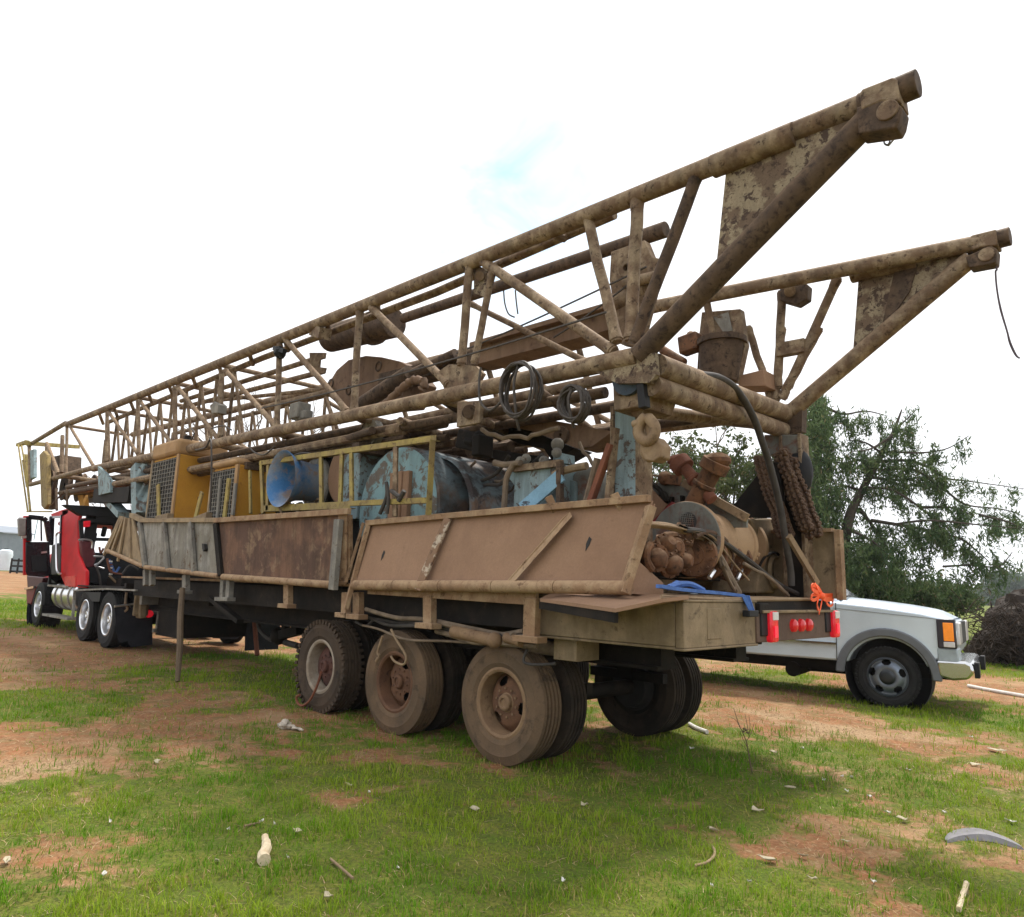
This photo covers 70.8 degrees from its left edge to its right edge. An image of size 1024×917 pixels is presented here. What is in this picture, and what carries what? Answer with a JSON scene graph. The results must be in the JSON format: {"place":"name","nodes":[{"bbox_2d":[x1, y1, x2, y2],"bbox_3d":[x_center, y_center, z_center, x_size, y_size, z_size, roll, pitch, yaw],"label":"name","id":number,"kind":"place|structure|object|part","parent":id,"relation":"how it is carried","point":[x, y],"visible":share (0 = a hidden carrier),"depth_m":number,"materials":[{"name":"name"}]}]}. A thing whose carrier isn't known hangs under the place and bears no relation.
{"place":"outdoors","nodes":[
{"label":"outdoors","id":0,"kind":"place"},
{"bbox_2d":[0,570,1023,916],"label":"ground","id":1,"kind":"structure","parent":0,"point":[12,584],"depth_m":5.15,"materials":[{"name":"soil"}]},
{"bbox_2d":[0,548,12,570],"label":"water tank","id":2,"kind":"object","parent":1,"relation":"on","point":[6,555],"visible":0.9,"depth_m":72.85,"materials":[{"name":"white plastic"}]},
{"bbox_2d":[3,856,10,862],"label":"dead leaf","id":3,"kind":"object","parent":1,"relation":"on","point":[5,858],"visible":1,"depth_m":3.69,"materials":[{"name":"beige plant"}]},
{"bbox_2d":[9,558,22,572],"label":"rail fence","id":4,"kind":"object","parent":1,"relation":"on","point":[18,561],"visible":0.29,"depth_m":66.33,"materials":[{"name":"grey metal"}]},
{"bbox_2d":[0,526,34,570],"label":"metal shed","id":5,"kind":"structure","parent":1,"relation":"on","point":[9,540],"depth_m":85.30,"materials":[{"name":"grey metal"}]},
{"bbox_2d":[17,504,242,647],"bbox_3d":[-8.704,2.506,15.752,8.262,2.799,3.266,-8,-14,44],"label":"road tractor","id":6,"kind":"object","parent":1,"relation":"on","point":[74,571],"visible":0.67,"depth_m":15.13,"materials":[{"name":"metal"}]},
{"bbox_3d":[-10.606,1.939,15.990,0.185,1.354,0.792,-8,-14,44],"label":"door","id":7,"kind":"part","parent":6,"relation":"part of","materials":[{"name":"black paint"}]},
{"bbox_2d":[175,587,184,681],"bbox_3d":[-4.609,2.426,10.000,0.092,1.245,0.683,8,-12,-30],"label":"wooden stake","id":8,"kind":"object","parent":1,"relation":"on","point":[180,625],"visible":0.95,"depth_m":9.97,"materials":[{"name":"brown wood"}]},
{"bbox_2d":[178,385,340,457],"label":"bare tree","id":9,"kind":"object","parent":1,"relation":"on","point":[245,427],"visible":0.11,"depth_m":48.26,"materials":[{"name":"brown plant"}]},
{"bbox_2d":[257,833,271,865],"bbox_3d":[-1.366,2.157,3.983,0.072,0.068,0.364,5,-10,-16],"label":"driftwood","id":10,"kind":"object","parent":1,"relation":"on","point":[263,855],"visible":0.99,"depth_m":3.87,"materials":[{"name":"beige wood"}]},
{"bbox_2d":[277,718,303,730],"bbox_3d":[-2.171,2.598,7.036,0.346,0.116,0.136,-5,-12,32],"label":"white rag","id":11,"kind":"object","parent":1,"relation":"on","point":[285,723],"visible":1,"depth_m":7.01,"materials":[{"name":"white fabric"}]},
{"bbox_2d":[324,891,332,896],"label":"dead leaf","id":12,"kind":"object","parent":1,"relation":"on","point":[327,894],"visible":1,"depth_m":3.45,"materials":[{"name":"beige plant"}]},
{"bbox_2d":[329,857,353,878],"bbox_3d":[-0.892,2.142,3.766,0.014,0.017,0.299,9,-12,-35],"label":"dry stalk","id":13,"kind":"object","parent":1,"relation":"on","point":[347,873],"visible":1,"depth_m":3.75,"materials":[{"name":"brown plant"}]},
{"bbox_2d":[471,805,479,810],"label":"dead leaf","id":14,"kind":"object","parent":1,"relation":"on","point":[473,807],"visible":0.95,"depth_m":4.82,"materials":[{"name":"beige plant"}]},
{"bbox_2d":[0,643,1023,916],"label":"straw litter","id":15,"kind":"object","parent":1,"relation":"on","point":[490,785],"visible":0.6,"depth_m":5.61,"materials":[{"name":"beige plant"}]},
{"bbox_2d":[16,69,1011,765],"bbox_3d":[-6.174,0.958,14.065,26.472,5.614,3.550,-8,-14,44],"label":"drilling rig trailer","id":16,"kind":"object","parent":1,"relation":"on","point":[492,571],"visible":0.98,"depth_m":7.04,"materials":[{"name":"beige metal"}]},
{"bbox_2d":[156,484,160,515],"bbox_3d":[-5.953,0.730,12.130,0.285,0.623,0.036,-7,-13,40],"label":"board","id":17,"kind":"object","parent":16,"relation":"on","point":[158,502],"visible":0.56,"depth_m":12.12,"materials":[{"name":"yellow wood"}]},
{"bbox_2d":[155,513,173,517],"bbox_3d":[-5.704,0.962,11.816,0.516,0.104,0.100,-8,-14,44],"label":"wood block","id":18,"kind":"object","parent":16,"relation":"on","point":[168,515],"depth_m":11.66,"materials":[{"name":"beige wood"}]},
{"bbox_2d":[194,491,203,516],"bbox_3d":[-4.764,0.707,10.961,0.036,0.423,0.258,10,-13,-41],"label":"board","id":19,"kind":"object","parent":16,"relation":"on","point":[199,503],"visible":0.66,"depth_m":10.94,"materials":[{"name":"yellow wood"}]},
{"bbox_2d":[193,512,212,517],"bbox_3d":[-4.620,0.882,10.763,0.453,0.134,0.100,-8,-14,44],"label":"wood block","id":20,"kind":"object","parent":16,"relation":"on","point":[206,515],"depth_m":10.63,"materials":[{"name":"beige wood"}]},
{"bbox_2d":[215,478,221,517],"bbox_3d":[-4.275,0.576,10.505,0.070,0.580,0.042,-8,-14,44],"label":"board","id":21,"kind":"object","parent":16,"relation":"on","point":[218,497],"visible":1,"depth_m":10.49,"materials":[{"name":"grey wood"}]},
{"bbox_2d":[222,478,230,516],"bbox_3d":[-4.088,0.561,10.323,0.141,0.564,0.042,-8,-14,44],"label":"board","id":22,"kind":"object","parent":16,"relation":"on","point":[226,497],"visible":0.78,"depth_m":10.30,"materials":[{"name":"yellow wood"}]},
{"bbox_2d":[231,483,236,514],"bbox_3d":[-3.913,0.572,10.148,0.080,0.449,0.042,-8,-14,44],"label":"board","id":23,"kind":"object","parent":16,"relation":"attached to","point":[234,499],"visible":1,"depth_m":10.13,"materials":[{"name":"grey wood"}]},
{"bbox_2d":[295,671,322,706],"bbox_3d":[-2.277,2.572,8.057,0.509,0.428,0.027,-8,-14,44],"label":"air hose","id":24,"kind":"object","parent":16,"relation":"hanging from","point":[312,695],"visible":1,"depth_m":7.98,"materials":[{"name":"brown rubber"}]},
{"bbox_2d":[375,629,407,665],"bbox_3d":[-1.190,1.858,7.116,0.510,0.346,0.025,-8,-14,44],"label":"cord","id":25,"kind":"object","parent":16,"relation":"hanging from","point":[391,656],"visible":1,"depth_m":7.08,"materials":[{"name":"beige rubber"}]},
{"bbox_2d":[261,311,606,408],"bbox_3d":[-1.287,-0.899,7.583,5.637,0.125,0.018,-8,-14,44],"label":"steel cable","id":26,"kind":"object","parent":16,"relation":"attached to","point":[548,330],"visible":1,"depth_m":6.82,"materials":[{"name":"metal"}]},
{"bbox_2d":[478,367,499,411],"bbox_3d":[-0.194,-0.627,6.403,0.316,0.432,0.024,-8,-14,44],"label":"rope","id":27,"kind":"object","parent":16,"relation":"hanging from","point":[480,400],"visible":0.93,"depth_m":6.47,"materials":[{"name":"fabric"}]},
{"bbox_2d":[503,290,514,317],"bbox_3d":[-0.036,-1.706,7.946,0.196,0.370,0.016,-8,-14,44],"label":"rope end","id":28,"kind":"object","parent":16,"relation":"hanging from","point":[505,305],"visible":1,"depth_m":7.97,"materials":[{"name":"fabric"}]},
{"bbox_2d":[515,290,518,313],"bbox_3d":[0.049,-1.708,7.862,0.066,0.287,0.016,-8,-14,44],"label":"rope end","id":29,"kind":"object","parent":16,"relation":"hanging from","point":[516,302],"visible":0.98,"depth_m":7.86,"materials":[{"name":"fabric"}]},
{"bbox_2d":[499,360,543,430],"bbox_3d":[0.063,-0.531,6.077,0.438,0.600,0.157,-8,-14,44],"label":"cable coil","id":30,"kind":"object","parent":16,"relation":"hanging from","point":[506,380],"visible":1,"depth_m":6.04,"materials":[{"name":"metal"}]},
{"bbox_2d":[456,266,646,353],"bbox_3d":[0.274,-1.381,6.936,2.412,0.278,0.016,-8,-14,44],"label":"steel cable","id":31,"kind":"object","parent":16,"relation":"attached to","point":[597,290],"visible":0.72,"depth_m":6.75,"materials":[{"name":"grey metal"}]},
{"bbox_2d":[556,384,590,428],"bbox_3d":[0.497,-0.417,5.739,0.270,0.354,0.162,-8,-14,44],"label":"cable coil","id":32,"kind":"object","parent":16,"relation":"hanging from","point":[563,406],"visible":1,"depth_m":5.71,"materials":[{"name":"metal"}]},
{"bbox_2d":[553,285,626,337],"bbox_3d":[0.752,-1.375,6.604,0.966,0.352,0.016,-8,-14,44],"label":"steel cable","id":33,"kind":"object","parent":16,"relation":"attached to","point":[599,306],"visible":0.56,"depth_m":6.60,"materials":[{"name":"grey metal"}]},
{"bbox_2d":[631,413,670,463],"bbox_3d":[1.048,-0.158,5.450,0.239,0.383,0.200,-8,-14,44],"label":"lifting hook","id":34,"kind":"object","parent":16,"relation":"hanging from","point":[654,447],"visible":1,"depth_m":5.38,"materials":[{"name":"beige metal"}]},
{"bbox_2d":[651,527,686,534],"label":"cable","id":35,"kind":"object","parent":16,"relation":"on","point":[684,533],"visible":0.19,"depth_m":5.50,"materials":[{"name":"brown rubber"}]},
{"bbox_2d":[651,521,710,537],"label":"cable","id":36,"kind":"object","parent":16,"relation":"attached to","point":[676,529],"visible":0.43,"depth_m":5.42,"materials":[{"name":"beige rubber"}]},
{"bbox_2d":[647,522,749,580],"bbox_3d":[1.510,0.756,5.705,0.018,0.386,1.564,-8,-14,44],"label":"cable","id":37,"kind":"object","parent":16,"relation":"attached to","point":[715,539],"visible":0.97,"depth_m":5.83,"materials":[{"name":"brown rubber"}]},
{"bbox_2d":[677,524,724,565],"bbox_3d":[1.502,0.693,5.723,0.040,0.301,0.734,-8,-14,44],"label":"cable","id":38,"kind":"object","parent":16,"relation":"attached to","point":[712,542],"visible":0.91,"depth_m":5.79,"materials":[{"name":"grey rubber"}]},
{"bbox_2d":[656,580,753,609],"bbox_3d":[1.428,1.036,5.381,1.208,0.232,0.185,10,-13,-39],"label":"tie down strap","id":39,"kind":"object","parent":16,"relation":"on","point":[676,585],"visible":0.98,"depth_m":5.33,"materials":[{"name":"blue fabric"}]},
{"bbox_2d":[742,610,758,616],"bbox_3d":[1.859,1.207,5.611,0.060,0.050,0.160,-8,-14,44],"label":"strap ratchet","id":40,"kind":"object","parent":39,"relation":"attached to","point":[750,613],"visible":1,"depth_m":5.57,"materials":[{"name":"black metal"}]},
{"bbox_2d":[692,529,728,541],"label":"cable","id":41,"kind":"object","parent":16,"relation":"attached to","point":[700,534],"visible":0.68,"depth_m":5.76,"materials":[{"name":"brown rubber"}]},
{"bbox_2d":[709,539,741,593],"bbox_3d":[1.757,0.911,5.983,0.072,0.460,0.535,-8,-14,44],"label":"cable","id":42,"kind":"object","parent":16,"relation":"on","point":[731,581],"visible":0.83,"depth_m":6.00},
{"bbox_2d":[729,549,734,570],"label":"cable","id":43,"kind":"object","parent":16,"relation":"attached to","point":[733,557],"visible":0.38,"depth_m":6.12,"materials":[{"name":"brown rubber"}]},
{"bbox_2d":[683,527,799,595],"bbox_3d":[2.058,0.929,6.266,0.044,0.519,2.085,-8,-14,44],"label":"cable","id":44,"kind":"object","parent":16,"relation":"attached to","point":[739,553],"visible":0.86,"depth_m":6.20,"materials":[{"name":"rubber"}]},
{"bbox_2d":[703,371,794,585],"bbox_3d":[2.079,0.216,6.290,0.064,1.732,1.617,-8,-14,44],"label":"rubber hose","id":45,"kind":"object","parent":16,"relation":"hanging from","point":[746,403],"visible":0.97,"depth_m":6.60,"materials":[{"name":"black rubber"}]},
{"bbox_2d":[742,562,789,596],"bbox_3d":[2.294,1.094,6.473,0.032,0.294,0.883,-8,-14,44],"label":"cable","id":46,"kind":"object","parent":16,"relation":"on","point":[777,584],"visible":0.99,"depth_m":6.47,"materials":[{"name":"brown rubber"}]},
{"bbox_2d":[753,448,822,539],"bbox_3d":[2.656,0.348,6.951,0.568,0.884,0.281,-8,-14,44],"label":"chain bundle","id":47,"kind":"object","parent":16,"relation":"hanging from","point":[806,518],"visible":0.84,"depth_m":6.87,"materials":[{"name":"brown metal"}]},
{"bbox_2d":[786,534,819,584],"bbox_3d":[2.721,0.950,6.736,0.468,0.468,0.035,9,-12,-34],"label":"pole","id":48,"kind":"object","parent":16,"relation":"attached to","point":[801,557],"visible":0.86,"depth_m":6.72,"materials":[{"name":"beige wood"}]},
{"bbox_2d":[810,583,833,614],"bbox_3d":[2.888,1.301,6.674,0.072,0.293,0.676,-8,-14,44],"label":"ribbon bow","id":49,"kind":"object","parent":16,"relation":"attached to","point":[818,593],"visible":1,"depth_m":6.61,"materials":[{"name":"orange fabric"}]},
{"bbox_2d":[883,140,893,146],"bbox_3d":[2.358,-2.002,4.437,0.138,0.140,0.011,-8,-14,44],"label":"wire clip","id":50,"kind":"object","parent":16,"relation":"hanging from","point":[888,144],"visible":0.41,"depth_m":4.45,"materials":[{"name":"grey metal"}]},
{"bbox_2d":[995,266,1019,358],"bbox_3d":[4.265,-1.284,6.211,0.128,0.906,0.014,-8,-14,44],"label":"frayed rope","id":51,"kind":"object","parent":16,"relation":"hanging from","point":[1006,329],"visible":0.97,"depth_m":6.22,"materials":[{"name":"fabric"}]},
{"bbox_2d":[688,722,708,733],"bbox_3d":[2.013,2.924,7.821,0.060,0.048,0.427,4,-10,-11],"label":"white shard","id":52,"kind":"object","parent":1,"relation":"on","point":[695,727],"visible":0.98,"depth_m":7.76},
{"bbox_2d":[694,845,715,866],"bbox_3d":[1.130,2.290,4.146,0.067,0.019,0.388,-4,-12,29],"label":"stick","id":53,"kind":"object","parent":1,"relation":"on","point":[713,855],"visible":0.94,"depth_m":4.08,"materials":[{"name":"brown wood"}]},
{"bbox_2d":[652,426,761,497],"bbox_3d":[7.824,1.970,31.040,6.156,9.541,5.188,-8,-14,44],"label":"tree","id":54,"kind":"object","parent":1,"relation":"on","point":[665,465],"visible":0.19,"depth_m":31.95,"materials":[{"name":"green plant"}]},
{"bbox_2d":[670,444,754,518],"bbox_3d":[10.468,3.581,34.921,5.956,8.129,5.096,-2,-11,20],"label":"thin tree","id":55,"kind":"object","parent":1,"relation":"on","point":[698,469],"visible":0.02,"depth_m":34.71,"materials":[{"name":"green plant"}]},
{"bbox_2d":[712,432,773,518],"bbox_3d":[10.244,2.325,28.396,4.060,7.811,6.112,-5,-12,33],"label":"tree","id":56,"kind":"object","parent":1,"relation":"on","point":[746,472],"visible":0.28,"depth_m":27.52,"materials":[{"name":"green plant"}]},
{"bbox_2d":[733,710,755,772],"bbox_3d":[1.951,2.378,6.034,0.226,0.557,0.079,6,-11,-22],"label":"dry sapling","id":57,"kind":"object","parent":1,"relation":"on","point":[747,732],"visible":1,"depth_m":6.05,"materials":[{"name":"brown plant"}]},
{"bbox_2d":[752,805,763,810],"bbox_3d":[1.721,2.452,5.040,0.085,0.023,0.043,-8,-14,44],"label":"dead leaf","id":58,"kind":"object","parent":1,"relation":"on","point":[754,808],"visible":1,"depth_m":5.04,"materials":[{"name":"beige plant"}]},
{"bbox_2d":[758,855,776,860],"bbox_3d":[1.472,2.304,4.152,0.099,0.024,0.062,-1,-10,15],"label":"dead leaf","id":59,"kind":"object","parent":1,"relation":"on","point":[769,858],"visible":1,"depth_m":4.16,"materials":[{"name":"beige plant"}]},
{"bbox_2d":[663,589,985,709],"bbox_3d":[3.960,2.793,11.960,6.420,2.143,2.260,-5,-12,35],"label":"pickup truck","id":60,"kind":"object","parent":1,"relation":"on","point":[882,653],"visible":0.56,"depth_m":10.10,"materials":[{"name":"silver metal"}]},
{"bbox_2d":[847,538,883,598],"bbox_3d":[11.782,4.493,25.424,2.473,3.500,3.244,-8,-14,44],"label":"shrub","id":61,"kind":"object","parent":1,"relation":"on","point":[859,595],"visible":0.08,"depth_m":25.06,"materials":[{"name":"green plant"}]},
{"bbox_2d":[856,568,911,602],"bbox_3d":[13.112,4.978,26.228,2.719,2.914,4.837,-8,-14,44],"label":"shrub","id":62,"kind":"object","parent":1,"relation":"on","point":[878,594],"visible":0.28,"depth_m":25.44,"materials":[{"name":"green plant"}]},
{"bbox_2d":[896,815,907,820],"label":"dead leaf","id":63,"kind":"object","parent":1,"relation":"on","point":[901,817],"visible":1,"depth_m":5.03,"materials":[{"name":"beige plant"}]},
{"bbox_2d":[803,394,1023,603],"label":"cedar tree","id":64,"kind":"object","parent":1,"relation":"on","point":[822,424],"visible":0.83,"depth_m":23.74,"materials":[{"name":"green plant"}]},
{"bbox_2d":[899,569,957,613],"bbox_3d":[15.575,5.434,27.342,2.272,2.569,3.654,-8,-14,44],"label":"shrub","id":65,"kind":"object","parent":1,"relation":"on","point":[920,597],"visible":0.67,"depth_m":26.91,"materials":[{"name":"green plant"}]},
{"bbox_2d":[956,880,968,912],"bbox_3d":[2.345,2.276,3.750,0.029,0.029,0.418,-6,-12,36],"label":"short stick","id":66,"kind":"object","parent":1,"relation":"on","point":[962,892],"visible":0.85,"depth_m":3.72,"materials":[{"name":"beige wood"}]},
{"bbox_2d":[934,581,992,617],"bbox_3d":[17.558,5.893,28.352,2.286,2.198,4.094,-8,-14,44],"label":"shrub","id":67,"kind":"object","parent":1,"relation":"on","point":[968,598],"visible":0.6,"depth_m":27.95,"materials":[{"name":"green plant"}]},
{"bbox_2d":[910,568,1023,605],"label":"distant hedgerow","id":68,"kind":"object","parent":1,"relation":"on","point":[1016,584],"visible":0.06,"depth_m":182.24,"materials":[{"name":"green plant"}]},
{"bbox_2d":[945,828,1023,849],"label":"metal strip","id":69,"kind":"object","parent":1,"relation":"on","point":[971,833],"visible":0.98,"depth_m":4.66,"materials":[{"name":"grey metal"}]},
{"bbox_2d":[947,586,1023,669],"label":"brush heap","id":70,"kind":"object","parent":1,"relation":"on","point":[998,637],"visible":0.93,"depth_m":16.70,"materials":[{"name":"brown plant"}]},
{"bbox_2d":[967,684,1023,697],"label":"plastic pipe","id":71,"kind":"object","parent":1,"relation":"on","point":[996,690],"visible":1,"depth_m":11.82,"materials":[{"name":"white plastic"}]},
{"bbox_2d":[988,747,1006,750],"bbox_3d":[4.915,2.949,7.300,0.187,0.024,0.108,-8,-14,44],"label":"dead leaf","id":72,"kind":"object","parent":1,"relation":"on","point":[997,749],"visible":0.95,"depth_m":7.28,"materials":[{"name":"beige plant"}]},
{"bbox_2d":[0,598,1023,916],"bbox_3d":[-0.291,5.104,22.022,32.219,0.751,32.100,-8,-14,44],"label":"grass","id":73,"kind":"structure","parent":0,"point":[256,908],"depth_m":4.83,"materials":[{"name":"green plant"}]},
{"bbox_2d":[0,0,1023,587],"label":"sky","id":74,"kind":"structure","parent":0,"point":[186,185],"materials":[{"name":"white"}]}
]}

